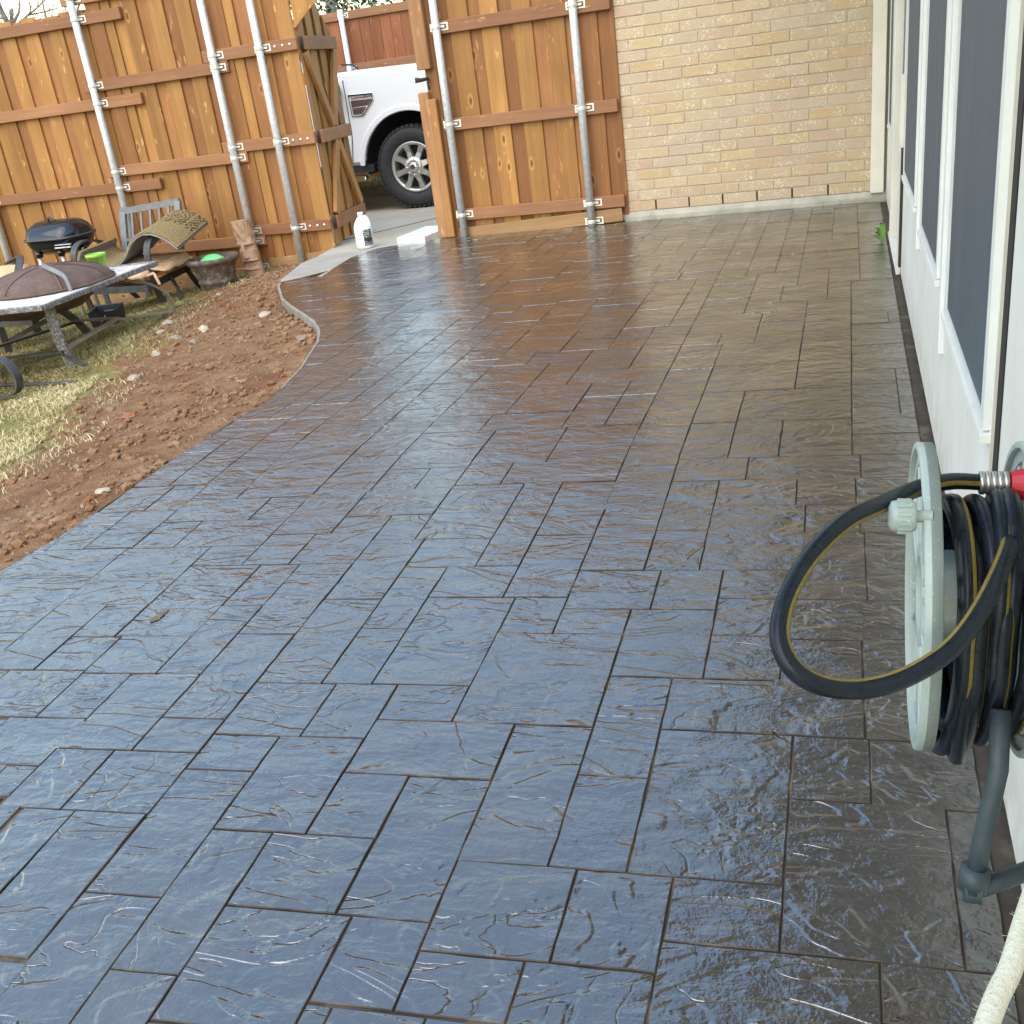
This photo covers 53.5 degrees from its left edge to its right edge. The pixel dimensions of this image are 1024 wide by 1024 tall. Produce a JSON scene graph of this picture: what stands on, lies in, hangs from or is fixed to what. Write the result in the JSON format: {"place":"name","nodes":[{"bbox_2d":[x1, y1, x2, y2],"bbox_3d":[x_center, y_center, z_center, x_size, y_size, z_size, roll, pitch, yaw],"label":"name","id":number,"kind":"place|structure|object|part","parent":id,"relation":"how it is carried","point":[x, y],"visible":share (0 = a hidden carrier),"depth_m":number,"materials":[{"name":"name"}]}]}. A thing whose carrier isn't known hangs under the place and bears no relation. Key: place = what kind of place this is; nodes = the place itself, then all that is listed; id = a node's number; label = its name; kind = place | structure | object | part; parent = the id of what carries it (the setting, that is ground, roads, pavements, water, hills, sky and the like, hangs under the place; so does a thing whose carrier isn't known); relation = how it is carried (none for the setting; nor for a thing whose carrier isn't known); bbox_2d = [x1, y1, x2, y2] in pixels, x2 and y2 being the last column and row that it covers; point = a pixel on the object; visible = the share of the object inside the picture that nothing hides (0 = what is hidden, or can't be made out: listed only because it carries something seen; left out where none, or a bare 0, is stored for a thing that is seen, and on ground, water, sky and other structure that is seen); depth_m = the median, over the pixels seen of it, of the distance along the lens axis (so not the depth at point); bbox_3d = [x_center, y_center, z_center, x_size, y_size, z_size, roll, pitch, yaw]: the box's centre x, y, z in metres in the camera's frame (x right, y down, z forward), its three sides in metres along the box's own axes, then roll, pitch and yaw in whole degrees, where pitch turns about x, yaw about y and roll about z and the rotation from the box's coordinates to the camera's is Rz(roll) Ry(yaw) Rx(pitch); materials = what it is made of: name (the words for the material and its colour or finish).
{"place":"outdoors","nodes":[
{"label":"outdoors","id":0,"kind":"place"},
{"bbox_2d":[0,258,316,570],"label":"yard ground","id":1,"kind":"structure","parent":0,"point":[25,493],"depth_m":5.14,"materials":[{"name":"soil"}]},
{"bbox_2d":[0,255,46,353],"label":"patio chair","id":2,"kind":"object","parent":1,"relation":"on","point":[5,269],"visible":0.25,"depth_m":7.59,"materials":[{"name":"beige fabric"}]},
{"bbox_2d":[0,379,77,386],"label":"stick","id":3,"kind":"object","parent":1,"relation":"on","point":[32,383],"visible":0.87,"depth_m":6.17,"materials":[{"name":"wood"}]},
{"bbox_2d":[0,354,87,399],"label":"patio chair","id":4,"kind":"object","parent":1,"relation":"on","point":[12,368],"visible":0.99,"depth_m":5.93,"materials":[{"name":"metal"}]},
{"bbox_2d":[23,216,107,315],"bbox_3d":[-3.788,-2.134,8.750,0.658,0.843,0.476,1,25,18],"label":"charcoal grill","id":5,"kind":"object","parent":1,"relation":"on","point":[60,237],"visible":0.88,"depth_m":8.52,"materials":[{"name":"black metal"}]},
{"bbox_2d":[0,261,174,367],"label":"fire pit table","id":6,"kind":"object","parent":1,"relation":"on","point":[49,291],"visible":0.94,"depth_m":6.59,"materials":[{"name":"tile"}]},
{"bbox_2d":[85,252,106,266],"bbox_3d":[-2.937,-1.767,7.195,0.144,0.128,0.144,1,25,18],"label":"green cup","id":7,"kind":"object","parent":6,"relation":"on","point":[98,257],"visible":0.42,"depth_m":7.14,"materials":[{"name":"plastic"}]},
{"bbox_2d":[95,487,110,494],"bbox_3d":[-1.520,-0.076,3.770,0.058,0.029,0.047,-9,24,-3],"label":"rock","id":8,"kind":"object","parent":1,"relation":"on","point":[100,490],"visible":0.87,"depth_m":3.76,"materials":[{"name":"stone"}]},
{"bbox_2d":[87,302,125,327],"bbox_3d":[-3.150,-1.531,7.896,0.220,0.135,0.209,-7,23,2],"label":"plastic box","id":9,"kind":"object","parent":1,"relation":"on","point":[109,310],"visible":0.79,"depth_m":7.85,"materials":[{"name":"black plastic"}]},
{"bbox_2d":[122,411,139,418],"bbox_3d":[-1.870,-0.471,4.970,0.080,0.037,0.074,1,25,18],"label":"clay lump","id":10,"kind":"object","parent":1,"relation":"on","point":[131,414],"visible":0.9,"depth_m":4.95,"materials":[{"name":"brown soil"}]},
{"bbox_2d":[127,374,140,381],"bbox_3d":[-2.141,-0.757,5.748,0.074,0.047,0.079,1,25,18],"label":"rock","id":11,"kind":"object","parent":1,"relation":"on","point":[133,377],"visible":0.93,"depth_m":5.72,"materials":[{"name":"stone"}]},
{"bbox_2d":[70,198,199,310],"bbox_3d":[-3.124,-2.124,8.465,0.968,0.817,0.751,1,25,18],"label":"patio chair","id":12,"kind":"object","parent":1,"relation":"on","point":[167,262],"visible":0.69,"depth_m":8.41,"materials":[{"name":"grey paint"}]},
{"bbox_2d":[78,210,207,265],"bbox_3d":[-3.045,-2.244,8.378,0.946,0.380,0.553,1,25,18],"label":"coir doormat","id":13,"kind":"object","parent":12,"relation":"on","point":[177,229],"visible":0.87,"depth_m":8.28,"materials":[{"name":"brown fabric"}]},
{"bbox_2d":[0,260,298,493],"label":"dry lawn grass","id":14,"kind":"structure","parent":1,"relation":"on","point":[72,333],"depth_m":6.57,"materials":[{"name":"beige plant"}]},
{"bbox_2d":[152,350,160,355],"bbox_3d":[-2.213,-0.981,6.314,0.057,0.050,0.052,14,32,41],"label":"rock","id":15,"kind":"object","parent":1,"relation":"on","point":[156,352],"visible":0.71,"depth_m":6.30,"materials":[{"name":"stone"}]},
{"bbox_2d":[1,269,313,554],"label":"loose straw","id":16,"kind":"object","parent":1,"relation":"on","point":[146,411],"visible":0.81,"depth_m":4.96,"materials":[{"name":"beige plant"}]},
{"bbox_2d":[156,329,164,333],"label":"rock","id":17,"kind":"object","parent":1,"relation":"on","point":[160,331],"visible":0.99,"depth_m":6.88,"materials":[{"name":"stone"}]},
{"bbox_2d":[161,319,174,326],"bbox_3d":[-2.412,-1.322,7.118,0.087,0.053,0.085,-5,24,5],"label":"rock","id":18,"kind":"object","parent":1,"relation":"on","point":[167,321],"visible":0.66,"depth_m":7.09,"materials":[{"name":"stone"}]},
{"bbox_2d":[169,334,182,339],"bbox_3d":[-2.173,-1.118,6.559,0.106,0.058,0.086,1,25,18],"label":"rock","id":19,"kind":"object","parent":1,"relation":"on","point":[175,336],"visible":0.66,"depth_m":6.53,"materials":[{"name":"grey stone"}]},
{"bbox_2d":[189,339,197,343],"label":"rock","id":20,"kind":"object","parent":1,"relation":"on","point":[193,341],"visible":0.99,"depth_m":6.37,"materials":[{"name":"grey stone"}]},
{"bbox_2d":[198,325,207,332],"bbox_3d":[-1.991,-1.183,6.564,0.071,0.052,0.072,1,25,18],"label":"rock","id":21,"kind":"object","parent":1,"relation":"on","point":[202,328],"visible":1,"depth_m":6.54,"materials":[{"name":"stone"}]},
{"bbox_2d":[0,0,406,306],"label":"wood fence","id":22,"kind":"object","parent":1,"relation":"on","point":[109,109],"visible":0.73,"depth_m":8.65,"materials":[{"name":"wood"}]},
{"bbox_2d":[296,3,365,243],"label":"wooden gate","id":23,"kind":"structure","parent":22,"relation":"attached to","point":[317,42],"depth_m":8.61,"materials":[{"name":"brown wood"}]},
{"bbox_2d":[186,251,238,290],"bbox_3d":[-2.466,-1.985,8.464,0.438,0.290,0.438,1,25,18],"label":"flower pot","id":24,"kind":"object","parent":1,"relation":"on","point":[213,274],"visible":0.91,"depth_m":8.34,"materials":[{"name":"beige stone"}]},
{"bbox_2d":[200,254,222,260],"bbox_3d":[-2.476,-2.030,8.434,0.259,0.222,0.259,1,25,18],"label":"ball","id":25,"kind":"object","parent":24,"relation":"in","point":[210,257],"visible":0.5,"depth_m":8.35,"materials":[{"name":"green plastic"}]},
{"bbox_2d":[230,219,264,276],"bbox_3d":[-2.253,-2.242,8.671,0.159,0.480,0.256,-21,27,-29],"label":"tiki log","id":26,"kind":"object","parent":1,"relation":"on","point":[243,233],"visible":0.97,"depth_m":8.62,"materials":[{"name":"brown wood"}]},
{"bbox_2d":[259,311,270,317],"bbox_3d":[-1.602,-1.281,6.581,0.081,0.046,0.076,-12,24,-10],"label":"rock","id":27,"kind":"object","parent":1,"relation":"on","point":[262,314],"visible":0.95,"depth_m":6.55,"materials":[{"name":"stone"}]},
{"bbox_2d":[296,335,303,340],"bbox_3d":[-1.188,-0.980,5.740,0.062,0.036,0.082,-19,26,-23],"label":"rock","id":28,"kind":"object","parent":1,"relation":"on","point":[300,337],"visible":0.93,"depth_m":5.71,"materials":[{"name":"grey stone"}]},
{"bbox_2d":[0,0,401,22],"label":"sky","id":29,"kind":"structure","parent":0,"point":[50,2],"materials":[{"name":"white"}]},
{"bbox_2d":[324,174,381,189],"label":"verge","id":30,"kind":"structure","parent":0,"point":[370,183],"depth_m":12.89,"materials":[{"name":"green plant"}]},
{"bbox_2d":[0,0,82,23],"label":"bare tree","id":31,"kind":"object","parent":30,"relation":"on","point":[4,17],"visible":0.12,"depth_m":12.75,"materials":[{"name":"grey plant"}]},
{"bbox_2d":[293,1,415,178],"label":"wood fence","id":32,"kind":"object","parent":30,"relation":"on","point":[375,36],"visible":0.12,"depth_m":12.79,"materials":[{"name":"wood"}]},
{"bbox_2d":[0,201,1019,1023],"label":"patio","id":33,"kind":"structure","parent":0,"point":[394,649],"depth_m":2.24,"materials":[{"name":"concrete"}]},
{"bbox_2d":[613,0,1023,1023],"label":"house","id":34,"kind":"structure","parent":33,"relation":"on","point":[909,114],"depth_m":4.99,"materials":[{"name":"brick"}]},
{"bbox_2d":[887,0,894,136],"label":"window","id":35,"kind":"structure","parent":34,"relation":"in","point":[889,126],"depth_m":6.42,"materials":[{"name":"white paint"}]},
{"bbox_2d":[901,0,922,212],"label":"window","id":36,"kind":"structure","parent":34,"relation":"in","point":[913,54],"depth_m":4.14,"materials":[{"name":"white paint"}]},
{"bbox_2d":[917,0,951,286],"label":"window","id":37,"kind":"structure","parent":34,"relation":"in","point":[939,12],"depth_m":3.06,"materials":[{"name":"white paint"}]},
{"bbox_2d":[941,0,1019,442],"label":"window","id":38,"kind":"structure","parent":34,"relation":"in","point":[987,30],"depth_m":2.02,"materials":[{"name":"white paint"}]},
{"bbox_2d":[971,887,1023,1023],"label":"fabric hose","id":39,"kind":"object","parent":34,"relation":"hanging from","point":[1001,987],"visible":1,"depth_m":0.94,"materials":[{"name":"white fabric"}]},
{"bbox_2d":[871,222,885,243],"bbox_3d":[2.139,-1.650,5.964,0.111,0.143,0.257,1,25,18],"label":"weed","id":40,"kind":"object","parent":33,"relation":"on","point":[881,231],"visible":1,"depth_m":5.94,"materials":[{"name":"green plant"}]},
{"bbox_2d":[888,441,1023,904],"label":"hose reel","id":41,"kind":"object","parent":33,"relation":"on","point":[930,595],"visible":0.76,"depth_m":1.13,"materials":[{"name":"pale sage plastic"},{"name":"dark grey-green plastic"}]},
{"bbox_2d":[769,468,1023,764],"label":"garden hose","id":42,"kind":"object","parent":41,"relation":"on","point":[973,655],"visible":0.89,"depth_m":1.10,"materials":[{"name":"black rubber"}]},
{"bbox_2d":[319,195,886,255],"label":"driveway","id":43,"kind":"structure","parent":0,"point":[391,218],"depth_m":9.72,"materials":[{"name":"concrete"}]},
{"bbox_2d":[325,184,389,200],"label":"kerb","id":44,"kind":"structure","parent":43,"relation":"on","point":[373,190],"depth_m":12.31,"materials":[{"name":"concrete"}]},
{"bbox_2d":[354,212,374,248],"bbox_3d":[-1.224,-2.326,8.372,0.162,0.287,0.136,1,25,18],"label":"gallon jug","id":45,"kind":"object","parent":43,"relation":"on","point":[363,233],"visible":1,"depth_m":8.33,"materials":[{"name":"white plastic"}]},
{"bbox_2d":[299,53,433,207],"bbox_3d":[-2.633,-4.407,11.494,6.147,1.941,2.210,1,25,18],"label":"pickup truck","id":46,"kind":"object","parent":43,"relation":"on","point":[381,110],"visible":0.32,"depth_m":10.37,"materials":[{"name":"white paint"}]},
{"bbox_3d":[-2.261,-3.987,10.572,1.242,0.800,0.044,1,25,18],"label":"door","id":47,"kind":"part","parent":46,"relation":"part of","materials":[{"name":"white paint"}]},
{"bbox_2d":[397,226,438,243],"bbox_3d":[-0.727,-2.327,8.508,0.280,0.062,0.440,6,27,29],"label":"paint tray","id":48,"kind":"object","parent":43,"relation":"on","point":[425,233],"visible":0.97,"depth_m":8.40,"materials":[{"name":"plastic"}]},
{"bbox_2d":[407,0,628,237],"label":"wood fence","id":49,"kind":"object","parent":43,"relation":"on","point":[520,109],"visible":1,"depth_m":7.81,"materials":[{"name":"wood"}]},
{"label":"surrounding ground","id":50,"kind":"structure","parent":0,"visible":0},
{"bbox_2d":[289,0,405,15],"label":"evergreen tree","id":51,"kind":"object","parent":50,"relation":"on","point":[330,6],"visible":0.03,"depth_m":15.95,"materials":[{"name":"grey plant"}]}
]}

